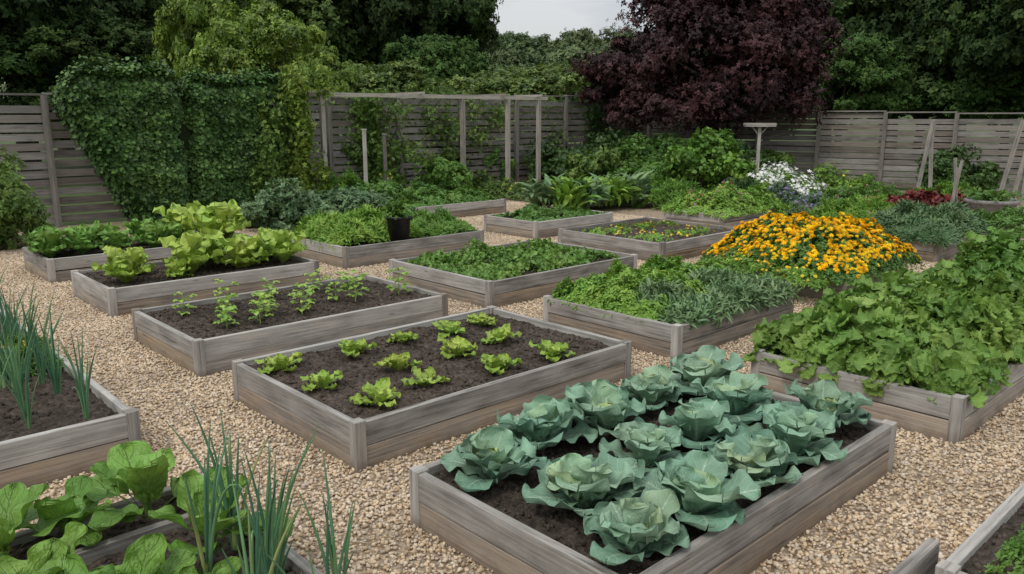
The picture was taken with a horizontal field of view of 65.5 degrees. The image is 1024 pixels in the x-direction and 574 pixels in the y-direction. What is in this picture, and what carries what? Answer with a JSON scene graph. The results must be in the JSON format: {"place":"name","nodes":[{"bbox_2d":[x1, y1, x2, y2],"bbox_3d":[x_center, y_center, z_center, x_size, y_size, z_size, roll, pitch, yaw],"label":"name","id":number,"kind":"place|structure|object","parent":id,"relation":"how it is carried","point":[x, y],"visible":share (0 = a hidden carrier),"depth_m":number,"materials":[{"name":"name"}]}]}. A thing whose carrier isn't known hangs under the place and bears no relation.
{"place":"outdoors","nodes":[
{"label":"outdoors","id":0,"kind":"place"},
{"bbox_2d":[1,0,654,82],"label":"sky","id":1,"kind":"structure","parent":0,"point":[537,17],"materials":[{"name":"white"}]},
{"bbox_2d":[0,145,1022,229],"bbox_3d":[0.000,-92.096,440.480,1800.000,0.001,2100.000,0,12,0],"label":"ground","id":2,"kind":"structure","parent":0,"point":[86,194],"depth_m":26.83,"materials":[{"name":"green plant"}]},
{"bbox_2d":[0,93,62,227],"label":"slatted fence","id":3,"kind":"object","parent":2,"relation":"on","point":[26,147],"visible":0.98,"depth_m":14.25,"materials":[{"name":"wood"}]},
{"bbox_2d":[0,0,104,92],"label":"elm tree","id":4,"kind":"object","parent":2,"relation":"on","point":[21,15],"visible":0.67,"depth_m":22.32,"materials":[{"name":"green plant"}]},
{"bbox_2d":[0,5,188,175],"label":"oak tree","id":5,"kind":"object","parent":2,"relation":"on","point":[45,58],"visible":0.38,"depth_m":22.89,"materials":[{"name":"green plant"}]},
{"bbox_2d":[145,0,235,83],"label":"robinia tree","id":6,"kind":"object","parent":2,"relation":"on","point":[179,21],"visible":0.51,"depth_m":21.49,"materials":[{"name":"green plant"}]},
{"bbox_2d":[186,0,344,103],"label":"robinia tree","id":7,"kind":"object","parent":2,"relation":"on","point":[259,33],"visible":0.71,"depth_m":18.07,"materials":[{"name":"green plant"}]},
{"bbox_2d":[165,0,370,67],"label":"oak tree","id":8,"kind":"object","parent":2,"relation":"on","point":[308,12],"visible":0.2,"depth_m":32.85,"materials":[{"name":"green plant"}]},
{"bbox_2d":[241,0,422,135],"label":"elm tree","id":9,"kind":"object","parent":2,"relation":"on","point":[371,53],"visible":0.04,"depth_m":34.83,"materials":[{"name":"green plant"}]},
{"bbox_2d":[332,59,440,127],"bbox_3d":[-4.674,-5.637,26.560,4.863,3.934,4.113,5,13,22],"label":"hazel tree","id":10,"kind":"object","parent":2,"relation":"on","point":[401,77],"visible":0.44,"depth_m":25.70,"materials":[{"name":"green plant"}]},
{"bbox_2d":[348,0,506,127],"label":"elm tree","id":11,"kind":"object","parent":2,"relation":"on","point":[458,18],"visible":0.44,"depth_m":35.04,"materials":[{"name":"green plant"}]},
{"bbox_2d":[377,34,498,85],"bbox_3d":[-2.578,-6.723,29.183,4.814,4.960,4.365,3,13,16],"label":"hawthorn tree","id":12,"kind":"object","parent":2,"relation":"on","point":[444,61],"visible":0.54,"depth_m":27.79,"materials":[{"name":"green plant"}]},
{"bbox_2d":[445,94,515,192],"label":"climbing rose","id":13,"kind":"object","parent":2,"relation":"on","point":[483,135],"visible":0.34,"depth_m":20.78,"materials":[{"name":"green plant"}]},
{"bbox_2d":[442,64,565,138],"bbox_3d":[-0.306,-5.659,27.022,4.475,3.783,4.087,0,12,2],"label":"hazel tree","id":14,"kind":"object","parent":2,"relation":"on","point":[488,82],"visible":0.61,"depth_m":25.48,"materials":[{"name":"green plant"}]},
{"bbox_2d":[523,61,607,143],"bbox_3d":[1.565,-5.909,27.830,4.101,3.934,4.662,11,16,41],"label":"hazel tree","id":15,"kind":"object","parent":2,"relation":"on","point":[558,77],"visible":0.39,"depth_m":26.02,"materials":[{"name":"green plant"}]},
{"bbox_2d":[565,0,857,135],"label":"copper beech tree","id":16,"kind":"object","parent":2,"relation":"on","point":[767,56],"visible":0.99,"depth_m":21.29,"materials":[{"name":"purple plant"}]},
{"bbox_2d":[722,157,828,195],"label":"white flowers","id":17,"kind":"object","parent":2,"relation":"on","point":[803,184],"visible":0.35,"depth_m":18.94,"materials":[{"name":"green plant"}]},
{"bbox_2d":[781,29,914,169],"bbox_3d":[11.255,-6.190,27.030,4.463,4.818,4.048,-10,16,-40],"label":"hornbeam tree","id":18,"kind":"object","parent":2,"relation":"on","point":[869,72],"visible":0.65,"depth_m":25.61,"materials":[{"name":"green plant"}]},
{"bbox_2d":[804,190,896,220],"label":"perennial plants","id":19,"kind":"object","parent":2,"relation":"on","point":[857,206],"visible":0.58,"depth_m":15.57,"materials":[{"name":"green plant"}]},
{"bbox_2d":[826,0,982,149],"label":"elm tree","id":20,"kind":"object","parent":2,"relation":"on","point":[875,16],"visible":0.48,"depth_m":30.46,"materials":[{"name":"green plant"}]},
{"bbox_2d":[867,58,957,165],"bbox_3d":[16.479,-7.325,32.567,5.159,4.724,5.689,-2,12,-8],"label":"hornbeam tree","id":21,"kind":"object","parent":2,"relation":"on","point":[915,103],"visible":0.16,"depth_m":30.58,"materials":[{"name":"green plant"}]},
{"bbox_2d":[888,0,1023,168],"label":"oak tree","id":22,"kind":"object","parent":2,"relation":"on","point":[939,48],"visible":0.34,"depth_m":28.88,"materials":[{"name":"green plant"}]},
{"bbox_2d":[941,58,1023,168],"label":"hornbeam tree","id":23,"kind":"object","parent":2,"relation":"on","point":[1007,98],"visible":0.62,"depth_m":28.11,"materials":[{"name":"green plant"}]},
{"bbox_2d":[949,0,1023,93],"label":"elm tree","id":24,"kind":"object","parent":2,"relation":"on","point":[1009,45],"visible":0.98,"depth_m":25.97,"materials":[{"name":"green plant"}]},
{"bbox_2d":[0,83,1022,144],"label":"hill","id":25,"kind":"structure","parent":0,"point":[906,116],"depth_m":74.19,"materials":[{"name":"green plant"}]},
{"bbox_2d":[394,24,795,135],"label":"distant woodland","id":26,"kind":"object","parent":25,"relation":"on","point":[521,50],"visible":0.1,"depth_m":146.08,"materials":[{"name":"green plant"}]},
{"bbox_2d":[0,190,1023,573],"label":"gravel path","id":27,"kind":"structure","parent":0,"point":[950,496],"depth_m":4.65,"materials":[{"name":"gravel"}]},
{"bbox_2d":[0,146,50,249],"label":"shrub","id":28,"kind":"object","parent":27,"relation":"on","point":[18,208],"visible":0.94,"depth_m":12.02,"materials":[{"name":"green plant"}]},
{"bbox_2d":[0,310,141,488],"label":"raised bed","id":29,"kind":"object","parent":27,"relation":"on","point":[62,438],"visible":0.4,"depth_m":4.59,"materials":[{"name":"wood"}]},
{"bbox_2d":[22,231,252,282],"bbox_3d":[-5.067,-0.474,11.055,2.731,0.312,1.270,-11,16,-42],"label":"raised bed","id":30,"kind":"object","parent":27,"relation":"on","point":[44,267],"visible":0.34,"depth_m":10.06,"materials":[{"name":"wood"}]},
{"bbox_2d":[1,473,322,573],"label":"raised bed","id":31,"kind":"object","parent":27,"relation":"on","point":[296,563],"visible":0.16,"depth_m":3.34,"materials":[{"name":"wood"}]},
{"bbox_2d":[0,482,85,555],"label":"spinach plant","id":32,"kind":"object","parent":31,"relation":"on","point":[17,508],"visible":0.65,"depth_m":3.23,"materials":[{"name":"green plant"}]},
{"bbox_2d":[0,521,87,573],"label":"spinach plant","id":33,"kind":"object","parent":31,"relation":"on","point":[40,554],"visible":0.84,"depth_m":2.88,"materials":[{"name":"green plant"}]},
{"bbox_2d":[9,475,138,545],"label":"spinach plant","id":34,"kind":"object","parent":31,"relation":"on","point":[80,486],"visible":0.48,"depth_m":3.29,"materials":[{"name":"green plant"}]},
{"bbox_2d":[75,513,190,564],"bbox_3d":[-1.867,1.181,3.087,1.530,0.200,0.045,-11,16,-42],"label":"bed divider board","id":35,"kind":"object","parent":31,"relation":"on","point":[88,555],"depth_m":3.28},
{"bbox_2d":[85,441,199,530],"bbox_3d":[-1.695,0.859,3.530,0.551,0.365,0.600,7,14,29],"label":"spinach plant","id":36,"kind":"object","parent":31,"relation":"on","point":[140,469],"visible":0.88,"depth_m":3.48,"materials":[{"name":"green plant"}]},
{"bbox_2d":[89,533,196,573],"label":"spinach plant","id":37,"kind":"object","parent":31,"relation":"on","point":[144,554],"visible":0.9,"depth_m":2.90,"materials":[{"name":"green plant"}]},
{"bbox_2d":[183,419,246,573],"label":"onion plant","id":38,"kind":"object","parent":31,"relation":"on","point":[209,536],"visible":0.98,"depth_m":2.95,"materials":[{"name":"green plant"}]},
{"bbox_2d":[166,403,267,550],"bbox_3d":[-1.173,0.769,3.225,0.218,0.669,0.310,9,15,36],"label":"onion plant","id":39,"kind":"object","parent":31,"relation":"on","point":[235,540],"visible":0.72,"depth_m":3.23,"materials":[{"name":"green plant"}]},
{"bbox_2d":[148,466,293,554],"bbox_3d":[-1.173,0.950,3.198,0.499,0.324,0.482,5,13,21],"label":"spinach plant","id":40,"kind":"object","parent":31,"relation":"on","point":[195,481],"visible":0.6,"depth_m":3.21,"materials":[{"name":"green plant"}]},
{"bbox_2d":[221,472,299,573],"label":"onion plant","id":41,"kind":"object","parent":31,"relation":"on","point":[255,566],"visible":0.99,"depth_m":2.63,"materials":[{"name":"green plant"}]},
{"bbox_2d":[227,463,300,573],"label":"onion plant","id":42,"kind":"object","parent":31,"relation":"on","point":[279,560],"visible":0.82,"depth_m":2.76,"materials":[{"name":"green plant"}]},
{"bbox_2d":[48,53,302,221],"bbox_3d":[-6.336,-2.891,15.779,4.826,3.281,1.070,-10,16,-40],"label":"ivy hedge","id":43,"kind":"object","parent":27,"relation":"on","point":[168,143],"visible":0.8,"depth_m":15.15,"materials":[{"name":"green plant"}]},
{"bbox_2d":[71,255,319,317],"bbox_3d":[-3.647,-0.102,9.315,2.380,0.311,1.330,-11,16,-42],"label":"raised bed","id":44,"kind":"object","parent":27,"relation":"on","point":[109,295],"visible":0.62,"depth_m":8.77,"materials":[{"name":"wood"}]},
{"bbox_2d":[91,245,155,282],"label":"lettuce plant","id":45,"kind":"object","parent":44,"relation":"on","point":[122,266],"visible":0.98,"depth_m":8.44,"materials":[{"name":"green plant"}]},
{"bbox_2d":[157,232,223,272],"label":"lettuce plant","id":46,"kind":"object","parent":44,"relation":"on","point":[188,249],"visible":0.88,"depth_m":8.94,"materials":[{"name":"green plant"}]},
{"bbox_2d":[212,234,268,267],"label":"lettuce plant","id":47,"kind":"object","parent":44,"relation":"on","point":[240,252],"visible":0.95,"depth_m":9.22,"materials":[{"name":"green plant"}]},
{"bbox_2d":[244,87,300,193],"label":"climbing rose","id":48,"kind":"object","parent":27,"relation":"on","point":[276,136],"visible":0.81,"depth_m":16.29,"materials":[{"name":"green plant"}]},
{"bbox_2d":[239,176,325,230],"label":"shrub","id":49,"kind":"object","parent":27,"relation":"on","point":[274,209],"visible":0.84,"depth_m":14.21,"materials":[{"name":"green plant"}]},
{"bbox_2d":[131,273,447,376],"bbox_3d":[-2.030,0.281,7.527,2.490,0.309,1.450,-11,16,-42],"label":"raised bed","id":50,"kind":"object","parent":27,"relation":"on","point":[196,342],"visible":0.85,"depth_m":7.06,"materials":[{"name":"wood"}]},
{"bbox_2d":[272,64,337,191],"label":"climbing rose","id":51,"kind":"object","parent":27,"relation":"on","point":[295,86],"visible":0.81,"depth_m":16.49,"materials":[{"name":"green plant"}]},
{"bbox_2d":[39,93,651,227],"bbox_3d":[-2.020,-3.553,19.885,16.997,2.636,0.160,-10,16,-40],"label":"slatted fence","id":52,"kind":"object","parent":27,"relation":"on","point":[516,141],"visible":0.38,"depth_m":19.36,"materials":[{"name":"wood"}]},
{"bbox_2d":[298,184,393,215],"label":"shrub","id":53,"kind":"object","parent":27,"relation":"on","point":[342,200],"visible":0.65,"depth_m":14.64,"materials":[{"name":"green plant"}]},
{"bbox_2d":[292,229,483,269],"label":"raised bed","id":54,"kind":"object","parent":27,"relation":"on","point":[364,254],"visible":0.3,"depth_m":11.16,"materials":[{"name":"wood"}]},
{"bbox_2d":[290,203,425,249],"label":"carrot foliage","id":55,"kind":"object","parent":54,"relation":"on","point":[365,222],"visible":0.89,"depth_m":11.28,"materials":[{"name":"green plant"}]},
{"bbox_2d":[410,206,477,236],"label":"carrot foliage","id":56,"kind":"object","parent":54,"relation":"on","point":[443,222],"visible":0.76,"depth_m":12.14,"materials":[{"name":"green plant"}]},
{"bbox_2d":[344,89,434,184],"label":"climbing rose","id":57,"kind":"object","parent":27,"relation":"on","point":[365,112],"visible":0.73,"depth_m":18.45,"materials":[{"name":"green plant"}]},
{"bbox_2d":[307,89,547,195],"bbox_3d":[-2.287,-3.505,19.832,6.810,2.565,2.300,-10,16,-39],"label":"pergola","id":58,"kind":"object","parent":27,"relation":"on","point":[417,95],"visible":0.45,"depth_m":19.48,"materials":[{"name":"wood"}]},
{"bbox_2d":[231,305,631,472],"bbox_3d":[-0.534,0.620,5.936,2.480,0.312,1.630,-11,16,-42],"label":"raised bed","id":59,"kind":"object","parent":27,"relation":"on","point":[473,394],"visible":0.77,"depth_m":5.42,"materials":[{"name":"wood"}]},
{"bbox_2d":[391,91,478,186],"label":"climbing rose","id":60,"kind":"object","parent":27,"relation":"on","point":[452,126],"visible":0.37,"depth_m":19.90,"materials":[{"name":"green plant"}]},
{"bbox_2d":[416,154,473,190],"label":"shrub","id":61,"kind":"object","parent":27,"relation":"on","point":[441,173],"visible":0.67,"depth_m":19.21,"materials":[{"name":"green plant"}]},
{"bbox_2d":[407,198,505,217],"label":"raised bed","id":62,"kind":"object","parent":27,"relation":"on","point":[458,210],"visible":0.23,"depth_m":16.26,"materials":[{"name":"wood"}]},
{"bbox_2d":[403,182,499,206],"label":"herb foliage","id":63,"kind":"object","parent":62,"relation":"on","point":[433,195],"visible":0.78,"depth_m":16.09,"materials":[{"name":"green plant"}]},
{"bbox_2d":[389,239,637,307],"bbox_3d":[0.042,-0.224,9.884,2.490,0.309,1.850,-11,16,-42],"label":"raised bed","id":64,"kind":"object","parent":27,"relation":"on","point":[527,285],"visible":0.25,"depth_m":8.96,"materials":[{"name":"wood"}]},
{"bbox_2d":[406,236,619,280],"bbox_3d":[0.022,-0.432,9.821,2.283,0.363,1.643,-11,16,-42],"label":"radish foliage","id":65,"kind":"object","parent":64,"relation":"on","point":[513,260],"visible":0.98,"depth_m":9.53,"materials":[{"name":"green plant"}]},
{"bbox_2d":[484,210,613,238],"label":"raised bed","id":66,"kind":"object","parent":27,"relation":"on","point":[509,225],"visible":0.45,"depth_m":13.66,"materials":[{"name":"wood"}]},
{"bbox_2d":[523,137,587,183],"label":"shrub","id":67,"kind":"object","parent":27,"relation":"on","point":[552,158],"visible":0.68,"depth_m":21.45,"materials":[{"name":"green plant"}]},
{"bbox_2d":[561,146,631,180],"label":"shrub","id":68,"kind":"object","parent":27,"relation":"on","point":[593,163],"visible":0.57,"depth_m":20.50,"materials":[{"name":"green plant"}]},
{"bbox_2d":[558,216,735,262],"bbox_3d":[2.199,-0.766,12.419,2.200,0.310,2.000,-11,16,-42],"label":"raised bed","id":69,"kind":"object","parent":27,"relation":"on","point":[689,246],"visible":0.71,"depth_m":11.83,"materials":[{"name":"wood"}]},
{"bbox_2d":[609,130,687,184],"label":"shrub","id":70,"kind":"object","parent":27,"relation":"on","point":[652,148],"visible":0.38,"depth_m":21.37,"materials":[{"name":"green plant"}]},
{"bbox_2d":[409,390,896,573],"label":"raised bed","id":71,"kind":"object","parent":27,"relation":"on","point":[501,526],"visible":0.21,"depth_m":3.68,"materials":[{"name":"wood"}]},
{"bbox_2d":[440,425,549,491],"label":"cabbage plant","id":72,"kind":"object","parent":71,"relation":"on","point":[492,453],"visible":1,"depth_m":3.86,"materials":[{"name":"green plant"}]},
{"bbox_2d":[497,395,598,450],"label":"cabbage plant","id":73,"kind":"object","parent":71,"relation":"on","point":[540,422],"visible":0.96,"depth_m":4.29,"materials":[{"name":"green plant"}]},
{"bbox_2d":[522,451,644,517],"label":"cabbage plant","id":74,"kind":"object","parent":71,"relation":"on","point":[576,481],"visible":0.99,"depth_m":3.55,"materials":[{"name":"green plant"}]},
{"bbox_2d":[564,379,646,438],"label":"cabbage plant","id":75,"kind":"object","parent":71,"relation":"on","point":[606,406],"visible":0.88,"depth_m":4.47,"materials":[{"name":"green plant"}]},
{"bbox_2d":[583,489,689,565],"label":"cabbage plant","id":76,"kind":"object","parent":71,"relation":"on","point":[634,526],"visible":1,"depth_m":3.21,"materials":[{"name":"green plant"}]},
{"bbox_2d":[599,421,687,475],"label":"cabbage plant","id":77,"kind":"object","parent":71,"relation":"on","point":[651,445],"visible":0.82,"depth_m":4.03,"materials":[{"name":"green plant"}]},
{"bbox_2d":[620,364,682,410],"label":"cabbage plant","id":78,"kind":"object","parent":71,"relation":"on","point":[654,387],"visible":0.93,"depth_m":4.85,"materials":[{"name":"green plant"}]},
{"bbox_2d":[633,450,760,531],"bbox_3d":[0.813,0.918,3.488,0.543,0.263,0.511,0,12,0],"label":"cabbage plant","id":79,"kind":"object","parent":71,"relation":"on","point":[702,487],"visible":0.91,"depth_m":3.48,"materials":[{"name":"green plant"}]},
{"bbox_2d":[654,398,744,450],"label":"cabbage plant","id":80,"kind":"object","parent":71,"relation":"on","point":[701,421],"visible":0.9,"depth_m":4.28,"materials":[{"name":"green plant"}]},
{"bbox_2d":[669,345,743,395],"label":"cabbage plant","id":81,"kind":"object","parent":71,"relation":"on","point":[704,363],"visible":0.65,"depth_m":5.13,"materials":[{"name":"green plant"}]},
{"bbox_2d":[687,371,773,426],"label":"cabbage plant","id":82,"kind":"object","parent":71,"relation":"on","point":[744,395],"visible":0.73,"depth_m":4.64,"materials":[{"name":"green plant"}]},
{"bbox_2d":[705,429,802,487],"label":"cabbage plant","id":83,"kind":"object","parent":71,"relation":"on","point":[760,457],"visible":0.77,"depth_m":3.82,"materials":[{"name":"green plant"}]},
{"bbox_2d":[738,403,847,465],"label":"cabbage plant","id":84,"kind":"object","parent":71,"relation":"on","point":[799,431],"visible":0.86,"depth_m":4.09,"materials":[{"name":"green plant"}]},
{"bbox_2d":[771,379,872,426],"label":"cabbage plant","id":85,"kind":"object","parent":71,"relation":"on","point":[825,394],"visible":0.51,"depth_m":4.53,"materials":[{"name":"green plant"}]},
{"bbox_2d":[614,171,706,209],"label":"perennial plants","id":86,"kind":"object","parent":27,"relation":"on","point":[669,190],"visible":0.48,"depth_m":17.67,"materials":[{"name":"green plant"}]},
{"bbox_2d":[543,292,794,358],"bbox_3d":[1.550,0.216,7.830,1.950,0.310,1.580,-11,16,-42],"label":"raised bed","id":87,"kind":"object","parent":27,"relation":"on","point":[664,339],"visible":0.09,"depth_m":7.09,"materials":[{"name":"wood"}]},
{"bbox_2d":[547,256,715,322],"bbox_3d":[1.201,-0.028,7.654,1.311,0.427,1.299,-11,16,-42],"label":"parsley foliage","id":88,"kind":"object","parent":87,"relation":"on","point":[609,290],"visible":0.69,"depth_m":7.38,"materials":[{"name":"green plant"}]},
{"bbox_2d":[628,264,802,329],"bbox_3d":[1.876,0.045,7.588,2.003,0.444,1.085,-11,16,-42],"label":"tarragon foliage","id":89,"kind":"object","parent":87,"relation":"on","point":[731,292],"visible":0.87,"depth_m":7.27,"materials":[{"name":"green plant"}]},
{"bbox_2d":[663,126,746,190],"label":"shrub","id":90,"kind":"object","parent":27,"relation":"on","point":[697,160],"visible":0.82,"depth_m":19.70,"materials":[{"name":"green plant"}]},
{"bbox_2d":[663,205,785,226],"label":"raised bed","id":91,"kind":"object","parent":27,"relation":"on","point":[698,218],"visible":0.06,"depth_m":14.59,"materials":[{"name":"wood"}]},
{"bbox_2d":[659,181,791,219],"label":"flower bed plants","id":92,"kind":"object","parent":91,"relation":"on","point":[729,200],"visible":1,"depth_m":14.81,"materials":[{"name":"green plant"}]},
{"bbox_2d":[722,252,903,299],"bbox_3d":[3.596,-0.173,9.649,1.420,0.311,1.650,-11,16,-42],"label":"raised bed","id":93,"kind":"object","parent":27,"relation":"on","point":[807,291],"visible":0.02,"depth_m":8.94,"materials":[{"name":"wood"}]},
{"bbox_2d":[694,252,835,291],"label":"foliage","id":94,"kind":"object","parent":93,"relation":"in","point":[796,274],"visible":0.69,"depth_m":8.86,"materials":[{"name":"green plant"}]},
{"bbox_2d":[699,211,925,287],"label":"marigold plants","id":95,"kind":"object","parent":93,"relation":"on","point":[779,238],"visible":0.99,"depth_m":9.04,"materials":[{"name":"yellow plant"}]},
{"bbox_2d":[646,108,1023,191],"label":"slatted fence","id":96,"kind":"object","parent":27,"relation":"on","point":[965,137],"visible":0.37,"depth_m":22.00,"materials":[{"name":"wood"}]},
{"bbox_2d":[750,347,1023,443],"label":"raised bed","id":97,"kind":"object","parent":27,"relation":"on","point":[955,418],"visible":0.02,"depth_m":5.22,"materials":[{"name":"wood"}]},
{"bbox_2d":[741,268,1023,408],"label":"strawberry foliage","id":98,"kind":"object","parent":97,"relation":"on","point":[946,331],"visible":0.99,"depth_m":5.62,"materials":[{"name":"green plant"}]},
{"bbox_2d":[897,256,1023,305],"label":"bean foliage","id":99,"kind":"object","parent":97,"relation":"on","point":[1016,287],"visible":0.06,"depth_m":7.28,"materials":[{"name":"green plant"}]},
{"bbox_2d":[889,537,939,573],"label":"edging board","id":100,"kind":"object","parent":27,"relation":"on","point":[922,558],"visible":1,"depth_m":3.17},
{"bbox_2d":[900,236,976,262],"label":"raised bed","id":101,"kind":"object","parent":27,"relation":"on","point":[931,253],"visible":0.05,"depth_m":11.24,"materials":[{"name":"wood"}]},
{"bbox_2d":[870,198,994,249],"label":"lavender plants","id":102,"kind":"object","parent":101,"relation":"on","point":[942,224],"visible":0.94,"depth_m":11.49,"materials":[{"name":"green plant"}]},
{"bbox_2d":[915,143,1008,191],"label":"shrub","id":103,"kind":"object","parent":27,"relation":"on","point":[988,175],"visible":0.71,"depth_m":19.46,"materials":[{"name":"green plant"}]},
{"bbox_2d":[935,482,1023,573],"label":"raised bed","id":104,"kind":"object","parent":27,"relation":"on","point":[977,548],"visible":0.84,"depth_m":3.30,"materials":[{"name":"wood"}]},
{"bbox_2d":[955,187,1023,215],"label":"stone planter","id":105,"kind":"object","parent":27,"relation":"on","point":[991,200],"visible":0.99,"depth_m":15.95,"materials":[{"name":"grey stone"}]},
{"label":"raised bed","id":106,"kind":"object","parent":27,"relation":"on","visible":0},
{"bbox_2d":[939,226,1023,286],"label":"bean foliage","id":107,"kind":"object","parent":106,"relation":"on","point":[1000,250],"visible":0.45,"depth_m":8.02,"materials":[{"name":"green plant"}]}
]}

